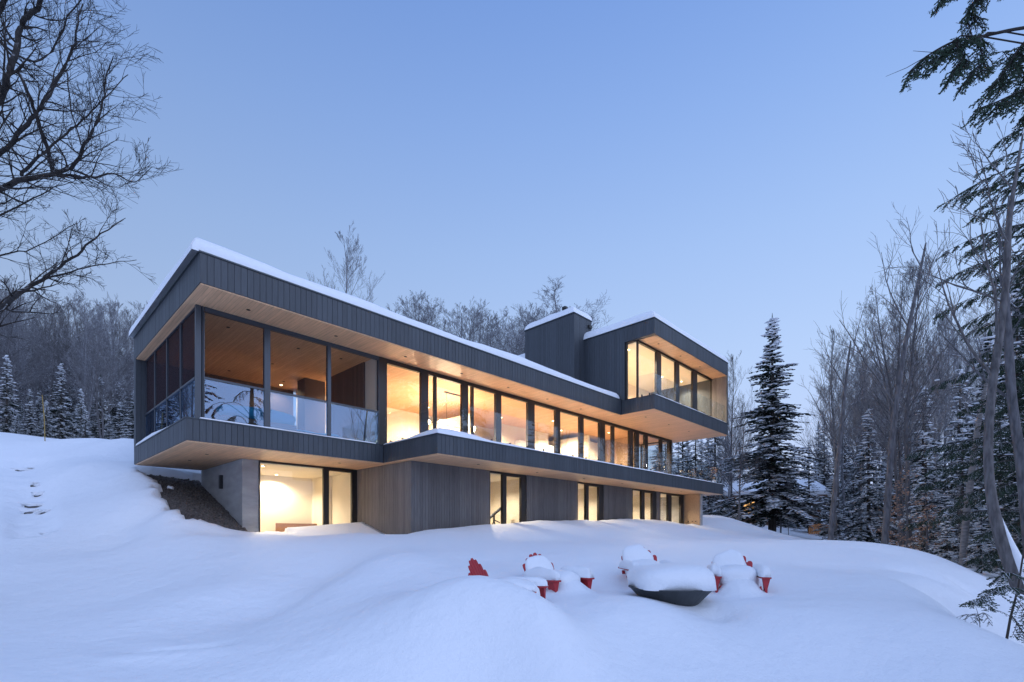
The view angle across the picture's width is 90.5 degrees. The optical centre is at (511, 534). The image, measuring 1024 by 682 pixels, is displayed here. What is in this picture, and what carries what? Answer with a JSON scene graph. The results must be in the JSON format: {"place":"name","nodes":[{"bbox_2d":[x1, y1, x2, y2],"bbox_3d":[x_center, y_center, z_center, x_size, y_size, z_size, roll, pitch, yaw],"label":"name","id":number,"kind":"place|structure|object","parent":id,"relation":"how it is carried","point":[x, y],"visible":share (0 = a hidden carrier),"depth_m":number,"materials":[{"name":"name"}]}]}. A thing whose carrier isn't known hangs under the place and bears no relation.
{"place":"outdoors","nodes":[
{"label":"outdoors","id":0,"kind":"place"},
{"bbox_2d":[0,432,1023,681],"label":"snow ground","id":1,"kind":"structure","parent":0,"point":[122,572],"depth_m":7.43,"materials":[{"name":"white snow"}]},
{"bbox_2d":[0,353,27,434],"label":"spruce tree","id":2,"kind":"object","parent":1,"relation":"on","point":[8,412],"visible":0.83,"depth_m":26.99,"materials":[{"name":"green plant"}]},
{"bbox_2d":[0,289,54,431],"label":"bare tree","id":3,"kind":"object","parent":1,"relation":"on","point":[14,331],"visible":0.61,"depth_m":30.38,"materials":[{"name":"grey plant"}]},
{"bbox_2d":[0,290,57,416],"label":"bare tree","id":4,"kind":"object","parent":1,"relation":"on","point":[24,362],"visible":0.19,"depth_m":38.88,"materials":[{"name":"grey plant"}]},
{"bbox_2d":[19,389,40,435],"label":"spruce tree","id":5,"kind":"object","parent":1,"relation":"on","point":[31,429],"visible":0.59,"depth_m":29.95,"materials":[{"name":"green plant"}]},
{"bbox_2d":[0,278,61,430],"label":"bare tree","id":6,"kind":"object","parent":1,"relation":"on","point":[10,315],"visible":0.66,"depth_m":30.01,"materials":[{"name":"grey plant"}]},
{"bbox_2d":[11,467,53,535],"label":"hill steps","id":7,"kind":"structure","parent":1,"relation":"on","point":[33,506],"depth_m":15.96,"materials":[{"name":"grey stone"}]},
{"bbox_2d":[0,303,67,431],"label":"bare tree","id":8,"kind":"object","parent":1,"relation":"on","point":[23,386],"visible":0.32,"depth_m":36.37,"materials":[{"name":"grey plant"}]},
{"bbox_2d":[8,289,81,423],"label":"bare tree","id":9,"kind":"object","parent":1,"relation":"on","point":[44,311],"visible":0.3,"depth_m":41.65,"materials":[{"name":"grey plant"}]},
{"bbox_2d":[36,401,57,438],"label":"spruce tree","id":10,"kind":"object","parent":1,"relation":"on","point":[47,432],"visible":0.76,"depth_m":26.96,"materials":[{"name":"green plant"}]},
{"bbox_2d":[8,290,91,421],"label":"bare tree","id":11,"kind":"object","parent":1,"relation":"on","point":[54,311],"visible":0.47,"depth_m":35.32,"materials":[{"name":"grey plant"}]},
{"bbox_2d":[6,293,93,433],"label":"bare tree","id":12,"kind":"object","parent":1,"relation":"on","point":[45,332],"visible":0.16,"depth_m":44.98,"materials":[{"name":"grey plant"}]},
{"bbox_2d":[31,317,83,438],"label":"bare tree","id":13,"kind":"object","parent":1,"relation":"on","point":[56,331],"visible":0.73,"depth_m":33.56,"materials":[{"name":"grey plant"}]},
{"bbox_2d":[6,297,109,438],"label":"bare tree","id":14,"kind":"object","parent":1,"relation":"on","point":[52,376],"visible":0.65,"depth_m":34.06,"materials":[{"name":"grey plant"}]},
{"bbox_2d":[45,360,79,438],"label":"spruce tree","id":15,"kind":"object","parent":1,"relation":"on","point":[63,431],"visible":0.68,"depth_m":30.94,"materials":[{"name":"green plant"}]},
{"bbox_2d":[16,291,120,436],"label":"bare tree","id":16,"kind":"object","parent":1,"relation":"on","point":[76,341],"visible":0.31,"depth_m":38.93,"materials":[{"name":"grey plant"}]},
{"bbox_2d":[66,389,93,438],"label":"spruce tree","id":17,"kind":"object","parent":1,"relation":"on","point":[80,416],"visible":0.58,"depth_m":27.97,"materials":[{"name":"green plant"}]},
{"bbox_2d":[35,291,133,435],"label":"bare tree","id":18,"kind":"object","parent":1,"relation":"on","point":[86,346],"visible":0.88,"depth_m":32.21,"materials":[{"name":"brown plant"}]},
{"bbox_2d":[0,0,181,341],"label":"maple tree","id":19,"kind":"object","parent":1,"relation":"on","point":[11,63],"visible":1,"depth_m":7.84,"materials":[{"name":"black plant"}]},
{"bbox_2d":[60,328,133,438],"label":"bare tree","id":20,"kind":"object","parent":1,"relation":"on","point":[98,387],"visible":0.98,"depth_m":30.33,"materials":[{"name":"grey plant"}]},
{"bbox_2d":[77,375,120,438],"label":"spruce tree","id":21,"kind":"object","parent":1,"relation":"on","point":[95,429],"visible":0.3,"depth_m":32.94,"materials":[{"name":"green plant"}]},
{"bbox_2d":[68,308,133,438],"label":"bare tree","id":22,"kind":"object","parent":1,"relation":"on","point":[117,360],"visible":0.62,"depth_m":34.85,"materials":[{"name":"grey plant"}]},
{"bbox_2d":[87,298,134,426],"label":"bare tree","id":23,"kind":"object","parent":1,"relation":"on","point":[124,349],"visible":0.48,"depth_m":39.20,"materials":[{"name":"grey plant"}]},
{"bbox_2d":[88,308,137,432],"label":"bare tree","id":24,"kind":"object","parent":1,"relation":"on","point":[129,396],"visible":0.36,"depth_m":44.51,"materials":[{"name":"grey plant"}]},
{"bbox_2d":[147,474,247,531],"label":"gravel bank","id":25,"kind":"structure","parent":1,"relation":"on","point":[194,499],"depth_m":16.26,"materials":[{"name":"grey gravel"}]},
{"bbox_2d":[308,221,384,301],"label":"bare tree","id":26,"kind":"object","parent":1,"relation":"on","point":[352,265],"visible":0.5,"depth_m":33.98,"materials":[{"name":"grey plant"}]},
{"bbox_2d":[397,290,447,330],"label":"bare tree","id":27,"kind":"object","parent":1,"relation":"on","point":[418,307],"visible":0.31,"depth_m":42.35,"materials":[{"name":"grey plant"}]},
{"bbox_2d":[128,237,728,533],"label":"house","id":28,"kind":"structure","parent":1,"relation":"on","point":[213,328],"depth_m":18.24,"materials":[{"name":"grey wood"}]},
{"bbox_2d":[215,404,296,430],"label":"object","id":29,"kind":"object","parent":28,"relation":"on","point":[251,415],"visible":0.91,"depth_m":14.32,"materials":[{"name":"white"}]},
{"bbox_2d":[259,460,326,531],"bbox_3d":[-7.285,-0.958,16.944,0.120,2.816,2.229,0,0,44],"label":"window","id":30,"kind":"structure","parent":28,"relation":"in","point":[324,469],"depth_m":17.65,"materials":[{"name":"brown metal"}]},
{"bbox_2d":[327,467,356,524],"bbox_3d":[-6.105,-0.958,18.165,0.120,2.816,1.167,0,0,44],"label":"window","id":31,"kind":"structure","parent":28,"relation":"in","point":[353,473],"depth_m":18.43,"materials":[{"name":"brown metal"}]},
{"bbox_2d":[377,356,424,444],"bbox_3d":[-3.820,-4.460,17.624,0.120,2.960,1.862,0,0,44],"label":"window","id":32,"kind":"structure","parent":28,"relation":"in","point":[383,362],"depth_m":17.11,"materials":[{"name":"brown metal"}]},
{"bbox_2d":[425,370,435,430],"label":"window","id":33,"kind":"structure","parent":28,"relation":"in","point":[428,373],"depth_m":18.36,"materials":[{"name":"brown metal"}]},
{"bbox_2d":[436,373,464,431],"bbox_3d":[-2.343,-4.460,19.154,0.120,2.960,1.419,0,0,44],"label":"window","id":34,"kind":"structure","parent":28,"relation":"in","point":[440,376],"depth_m":19.52,"materials":[{"name":"brown metal"}]},
{"bbox_2d":[465,381,472,433],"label":"window","id":35,"kind":"structure","parent":28,"relation":"in","point":[467,384],"depth_m":19.76,"materials":[{"name":"brown metal"}]},
{"bbox_2d":[473,383,498,441],"bbox_3d":[-1.081,-4.460,20.460,0.120,2.960,1.415,0,0,44],"label":"window","id":36,"kind":"structure","parent":28,"relation":"in","point":[496,393],"depth_m":20.83,"materials":[{"name":"brown metal"}]},
{"bbox_2d":[499,391,530,447],"bbox_3d":[0.111,-4.460,21.694,0.120,2.960,2.017,0,0,44],"label":"window","id":37,"kind":"structure","parent":28,"relation":"in","point":[528,402],"depth_m":22.23,"materials":[{"name":"brown metal"}]},
{"bbox_2d":[505,473,525,523],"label":"window","id":38,"kind":"structure","parent":28,"relation":"in","point":[522,478],"depth_m":20.01,"materials":[{"name":"brown metal"}]},
{"bbox_2d":[531,400,557,452],"bbox_3d":[1.460,-4.460,23.091,0.120,2.960,1.869,0,0,44],"label":"window","id":39,"kind":"structure","parent":28,"relation":"in","point":[533,403],"depth_m":22.97,"materials":[{"name":"brown metal"}]},
{"bbox_2d":[558,408,581,457],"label":"window","id":40,"kind":"structure","parent":28,"relation":"in","point":[564,411],"depth_m":24.92,"materials":[{"name":"brown metal"}]},
{"bbox_2d":[582,415,601,460],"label":"window","id":41,"kind":"structure","parent":28,"relation":"in","point":[598,421],"depth_m":26.18,"materials":[{"name":"brown metal"}]},
{"bbox_2d":[587,483,602,520],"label":"window","id":42,"kind":"structure","parent":28,"relation":"in","point":[599,487],"depth_m":23.85,"materials":[{"name":"brown metal"}]},
{"bbox_2d":[602,420,612,462],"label":"window","id":43,"kind":"structure","parent":28,"relation":"in","point":[604,423],"depth_m":26.67,"materials":[{"name":"brown metal"}]},
{"bbox_2d":[625,340,637,399],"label":"window","id":44,"kind":"structure","parent":28,"relation":"in","point":[626,344],"depth_m":25.11,"materials":[{"name":"brown metal"}]},
{"bbox_2d":[636,340,658,396],"bbox_3d":[6.826,-8.070,25.496,0.120,2.840,2.065,0,0,44],"label":"window","id":45,"kind":"structure","parent":28,"relation":"in","point":[656,351],"depth_m":26.02,"materials":[{"name":"brown metal"}]},
{"bbox_2d":[643,490,655,519],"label":"window","id":46,"kind":"structure","parent":28,"relation":"in","point":[652,493],"depth_m":27.49,"materials":[{"name":"brown metal"}]},
{"bbox_2d":[659,351,677,401],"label":"window","id":47,"kind":"structure","parent":28,"relation":"in","point":[660,353],"depth_m":27.58,"materials":[{"name":"brown metal"}]},
{"bbox_2d":[438,303,515,351],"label":"bare tree","id":48,"kind":"object","parent":1,"relation":"on","point":[466,326],"visible":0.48,"depth_m":41.28,"materials":[{"name":"grey plant"}]},
{"bbox_2d":[468,558,548,598],"bbox_3d":[-0.105,0.796,6.379,1.020,0.997,0.871,0,0,16],"label":"garden chair","id":49,"kind":"object","parent":1,"relation":"on","point":[538,585],"visible":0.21,"depth_m":6.46,"materials":[{"name":"red paint"}]},
{"bbox_2d":[494,306,524,354],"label":"bare tree","id":50,"kind":"object","parent":1,"relation":"on","point":[513,328],"visible":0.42,"depth_m":37.69,"materials":[{"name":"grey plant"}]},
{"bbox_2d":[478,306,542,354],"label":"bare tree","id":51,"kind":"object","parent":1,"relation":"on","point":[512,336],"visible":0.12,"depth_m":44.02,"materials":[{"name":"grey plant"}]},
{"bbox_2d":[495,275,611,345],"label":"bare tree","id":52,"kind":"object","parent":1,"relation":"on","point":[552,296],"visible":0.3,"depth_m":40.29,"materials":[{"name":"grey plant"}]},
{"bbox_2d":[523,553,594,591],"bbox_3d":[0.624,0.786,7.819,0.882,0.997,1.022,0,0,-38],"label":"garden chair","id":53,"kind":"object","parent":1,"relation":"on","point":[538,565],"visible":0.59,"depth_m":7.65,"materials":[{"name":"red paint"}]},
{"bbox_2d":[618,544,677,576],"bbox_3d":[2.228,0.675,8.434,0.879,1.020,1.031,0,0,-6],"label":"garden chair","id":54,"kind":"object","parent":1,"relation":"on","point":[634,555],"visible":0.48,"depth_m":8.64,"materials":[{"name":"red paint"}]},
{"bbox_2d":[627,563,716,605],"bbox_3d":[2.244,0.783,7.180,1.170,0.763,1.170,0,0,0],"label":"fire bowl","id":55,"kind":"object","parent":1,"relation":"on","point":[684,584],"visible":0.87,"depth_m":6.72,"materials":[{"name":"metal"}]},
{"bbox_2d":[683,440,727,512],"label":"spruce tree","id":56,"kind":"object","parent":1,"relation":"on","point":[698,472],"visible":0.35,"depth_m":45.92,"materials":[{"name":"green plant"}]},
{"bbox_2d":[698,437,732,505],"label":"spruce tree","id":57,"kind":"object","parent":1,"relation":"on","point":[714,449],"visible":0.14,"depth_m":51.92,"materials":[{"name":"green plant"}]},
{"bbox_2d":[692,411,743,516],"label":"bare tree","id":58,"kind":"object","parent":1,"relation":"on","point":[711,464],"visible":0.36,"depth_m":44.42,"materials":[{"name":"grey plant"}]},
{"bbox_2d":[695,351,764,516],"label":"bare tree","id":59,"kind":"object","parent":1,"relation":"on","point":[731,415],"visible":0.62,"depth_m":41.98,"materials":[{"name":"grey plant"}]},
{"bbox_2d":[707,549,771,592],"bbox_3d":[3.563,0.751,8.086,0.878,1.027,1.021,0,0,14],"label":"garden chair","id":60,"kind":"object","parent":1,"relation":"on","point":[728,565],"visible":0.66,"depth_m":7.75,"materials":[{"name":"red paint"}]},
{"bbox_2d":[707,401,778,520],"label":"bare tree","id":61,"kind":"object","parent":1,"relation":"on","point":[742,448],"visible":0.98,"depth_m":32.58,"materials":[{"name":"grey plant"}]},
{"bbox_2d":[709,479,828,526],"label":"cabin","id":62,"kind":"object","parent":1,"relation":"on","point":[821,490],"visible":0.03,"depth_m":47.06,"materials":[{"name":"brown"}]},
{"bbox_2d":[703,314,845,531],"bbox_3d":[18.250,-7.567,36.013,8.068,16.319,9.382,0,0,-40],"label":"spruce tree","id":63,"kind":"object","parent":1,"relation":"on","point":[767,508],"visible":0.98,"depth_m":35.63,"materials":[{"name":"green plant"}]},
{"bbox_2d":[787,445,823,532],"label":"spruce tree","id":64,"kind":"object","parent":1,"relation":"on","point":[812,480],"visible":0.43,"depth_m":41.87,"materials":[{"name":"green plant"}]},
{"bbox_2d":[815,424,839,516],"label":"spruce tree","id":65,"kind":"object","parent":1,"relation":"on","point":[823,475],"visible":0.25,"depth_m":57.76,"materials":[{"name":"green plant"}]},
{"bbox_2d":[798,349,857,539],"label":"birch tree","id":66,"kind":"object","parent":1,"relation":"on","point":[834,429],"visible":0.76,"depth_m":32.91,"materials":[{"name":"grey plant"}]},
{"bbox_2d":[811,476,854,539],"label":"spruce tree","id":67,"kind":"object","parent":1,"relation":"on","point":[823,531],"visible":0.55,"depth_m":33.91,"materials":[{"name":"green plant"}]},
{"bbox_2d":[799,361,884,530],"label":"bare tree","id":68,"kind":"object","parent":1,"relation":"on","point":[843,483],"visible":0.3,"depth_m":41.48,"materials":[{"name":"brown plant"}]},
{"bbox_2d":[796,316,888,539],"bbox_3d":[15.505,-4.905,24.313,4.068,11.525,2.181,0,0,0],"label":"bare tree","id":69,"kind":"object","parent":1,"relation":"on","point":[831,527],"visible":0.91,"depth_m":23.95,"materials":[{"name":"grey plant"}]},
{"bbox_2d":[789,324,899,534],"bbox_3d":[22.450,-6.701,35.236,5.825,15.712,5.860,0,0,15],"label":"bare tree","id":70,"kind":"object","parent":1,"relation":"on","point":[833,398],"visible":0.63,"depth_m":35.09,"materials":[{"name":"grey plant"}]},
{"bbox_2d":[823,423,866,533],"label":"spruce tree","id":71,"kind":"object","parent":1,"relation":"on","point":[845,477],"visible":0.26,"depth_m":45.83,"materials":[{"name":"green plant"}]},
{"bbox_2d":[839,462,871,536],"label":"spruce tree","id":72,"kind":"object","parent":1,"relation":"on","point":[853,514],"visible":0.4,"depth_m":39.95,"materials":[{"name":"green plant"}]},
{"bbox_2d":[831,353,888,530],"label":"birch tree","id":73,"kind":"object","parent":1,"relation":"on","point":[859,433],"visible":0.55,"depth_m":32.54,"materials":[{"name":"grey plant"}]},
{"bbox_2d":[822,405,904,545],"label":"spruce tree","id":74,"kind":"object","parent":1,"relation":"on","point":[870,491],"visible":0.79,"depth_m":30.84,"materials":[{"name":"green plant"}]},
{"bbox_2d":[818,341,911,539],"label":"bare tree","id":75,"kind":"object","parent":1,"relation":"on","point":[850,456],"visible":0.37,"depth_m":37.21,"materials":[{"name":"grey plant"}]},
{"bbox_2d":[844,361,920,538],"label":"bare tree","id":76,"kind":"object","parent":1,"relation":"on","point":[873,459],"visible":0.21,"depth_m":38.98,"materials":[{"name":"brown plant"}]},
{"bbox_2d":[813,202,960,543],"bbox_3d":[15.689,-6.632,21.642,5.567,14.903,3.264,0,0,12],"label":"twin trunk tree","id":77,"kind":"object","parent":1,"relation":"on","point":[895,403],"visible":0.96,"depth_m":20.98,"materials":[{"name":"grey plant"}]},
{"bbox_2d":[865,406,917,543],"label":"spruce tree","id":78,"kind":"object","parent":1,"relation":"on","point":[882,497],"visible":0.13,"depth_m":36.03,"materials":[{"name":"green plant"}]},
{"bbox_2d":[867,360,920,535],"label":"birch tree","id":79,"kind":"object","parent":1,"relation":"on","point":[890,527],"visible":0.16,"depth_m":32.58,"materials":[{"name":"grey plant"}]},
{"bbox_2d":[872,465,935,547],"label":"beech sapling","id":80,"kind":"object","parent":1,"relation":"on","point":[906,521],"visible":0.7,"depth_m":22.04,"materials":[{"name":"brown plant"}]},
{"bbox_2d":[838,269,973,545],"bbox_3d":[21.063,-6.170,27.224,6.851,15.867,5.764,0,0,-40],"label":"bare tree","id":81,"kind":"object","parent":1,"relation":"on","point":[899,467],"visible":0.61,"depth_m":26.88,"materials":[{"name":"grey plant"}]},
{"bbox_2d":[854,295,961,539],"bbox_3d":[23.621,-6.357,30.446,5.330,16.046,5.206,0,0,20],"label":"birch tree","id":82,"kind":"object","parent":1,"relation":"on","point":[893,538],"visible":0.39,"depth_m":30.43,"materials":[{"name":"grey plant"}]},
{"bbox_2d":[853,249,975,548],"bbox_3d":[20.402,-6.328,25.940,5.051,16.069,4.971,0,0,-45],"label":"bare tree","id":83,"kind":"object","parent":1,"relation":"on","point":[911,360],"visible":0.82,"depth_m":25.48,"materials":[{"name":"grey plant"}]},
{"bbox_2d":[877,380,955,547],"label":"spruce tree","id":84,"kind":"object","parent":1,"relation":"on","point":[915,462],"visible":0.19,"depth_m":29.93,"materials":[{"name":"green plant"}]},
{"bbox_2d":[892,429,954,562],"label":"spruce tree","id":85,"kind":"object","parent":1,"relation":"on","point":[927,440],"visible":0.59,"depth_m":24.90,"materials":[{"name":"green plant"}]},
{"bbox_2d":[894,492,956,552],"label":"beech sapling","id":86,"kind":"object","parent":1,"relation":"on","point":[926,528],"visible":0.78,"depth_m":20.98,"materials":[{"name":"brown plant"}]},
{"bbox_2d":[898,342,964,513],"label":"birch tree","id":87,"kind":"object","parent":1,"relation":"on","point":[934,421],"visible":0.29,"depth_m":33.90,"materials":[{"name":"grey plant"}]},
{"bbox_2d":[926,511,959,563],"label":"spruce tree","id":88,"kind":"object","parent":1,"relation":"on","point":[947,554],"visible":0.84,"depth_m":18.93,"materials":[{"name":"green plant"}]},
{"bbox_2d":[875,113,1023,594],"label":"leaning tree","id":89,"kind":"object","parent":1,"relation":"on","point":[1010,555],"visible":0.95,"depth_m":12.06,"materials":[{"name":"grey plant"}]},
{"bbox_2d":[917,366,985,561],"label":"spruce tree","id":90,"kind":"object","parent":1,"relation":"on","point":[959,421],"visible":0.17,"depth_m":27.01,"materials":[{"name":"green plant"}]},
{"bbox_2d":[916,327,988,486],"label":"bare tree","id":91,"kind":"object","parent":1,"relation":"on","point":[952,357],"visible":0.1,"depth_m":45.55,"materials":[{"name":"brown plant"}]},
{"bbox_2d":[888,0,1023,139],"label":"hemlock tree","id":92,"kind":"object","parent":1,"relation":"on","point":[958,46],"visible":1,"depth_m":6.01,"materials":[{"name":"green plant"}]},
{"bbox_2d":[929,423,988,563],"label":"spruce tree","id":93,"kind":"object","parent":1,"relation":"on","point":[962,434],"visible":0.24,"depth_m":21.98,"materials":[{"name":"green plant"}]},
{"bbox_2d":[903,129,1023,572],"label":"hemlock tree","id":94,"kind":"object","parent":1,"relation":"on","point":[1009,488],"visible":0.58,"depth_m":14.87,"materials":[{"name":"green plant"}]},
{"bbox_2d":[918,305,1015,476],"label":"bare tree","id":95,"kind":"object","parent":1,"relation":"on","point":[953,332],"visible":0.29,"depth_m":38.38,"materials":[{"name":"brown plant"}]},
{"bbox_2d":[923,329,1011,551],"bbox_3d":[22.355,-3.889,23.556,6.119,12.001,4.841,0,0,29],"label":"spruce tree","id":96,"kind":"object","parent":1,"relation":"on","point":[987,340],"visible":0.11,"depth_m":24.03,"materials":[{"name":"green plant"}]},
{"bbox_2d":[918,184,1023,545],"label":"slim tree","id":97,"kind":"object","parent":1,"relation":"on","point":[1010,395],"visible":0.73,"depth_m":13.01,"materials":[{"name":"grey plant"}]},
{"bbox_2d":[929,269,1020,440],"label":"bare tree","id":98,"kind":"object","parent":1,"relation":"on","point":[992,274],"visible":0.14,"depth_m":39.95,"materials":[{"name":"brown plant"}]},
{"bbox_2d":[940,372,1011,567],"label":"birch tree","id":99,"kind":"object","parent":1,"relation":"on","point":[964,537],"visible":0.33,"depth_m":17.95,"materials":[{"name":"brown plant"}]},
{"bbox_2d":[958,504,997,573],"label":"spruce tree","id":100,"kind":"object","parent":1,"relation":"on","point":[979,546],"visible":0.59,"depth_m":15.47,"materials":[{"name":"green plant"}]},
{"bbox_2d":[935,288,1023,419],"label":"birch tree","id":101,"kind":"object","parent":1,"relation":"on","point":[992,327],"visible":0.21,"depth_m":40.24,"materials":[{"name":"grey plant"}]},
{"bbox_2d":[953,277,1023,564],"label":"spruce tree","id":102,"kind":"object","parent":1,"relation":"on","point":[1014,294],"visible":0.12,"depth_m":20.98,"materials":[{"name":"green plant"}]},
{"bbox_2d":[958,546,1023,643],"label":"hemlock sapling","id":103,"kind":"object","parent":1,"relation":"on","point":[989,592],"visible":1,"depth_m":6.42,"materials":[{"name":"green plant"}]},
{"bbox_2d":[967,401,1021,571],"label":"spruce tree","id":104,"kind":"object","parent":1,"relation":"on","point":[997,483],"visible":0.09,"depth_m":18.99,"materials":[{"name":"green plant"}]},
{"bbox_2d":[970,394,1023,573],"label":"spruce tree","id":105,"kind":"object","parent":1,"relation":"on","point":[1015,537],"visible":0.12,"depth_m":17.20,"materials":[{"name":"green plant"}]},
{"bbox_2d":[0,0,1023,495],"label":"sky","id":106,"kind":"structure","parent":0,"point":[715,168],"materials":[{"name":"blue"}]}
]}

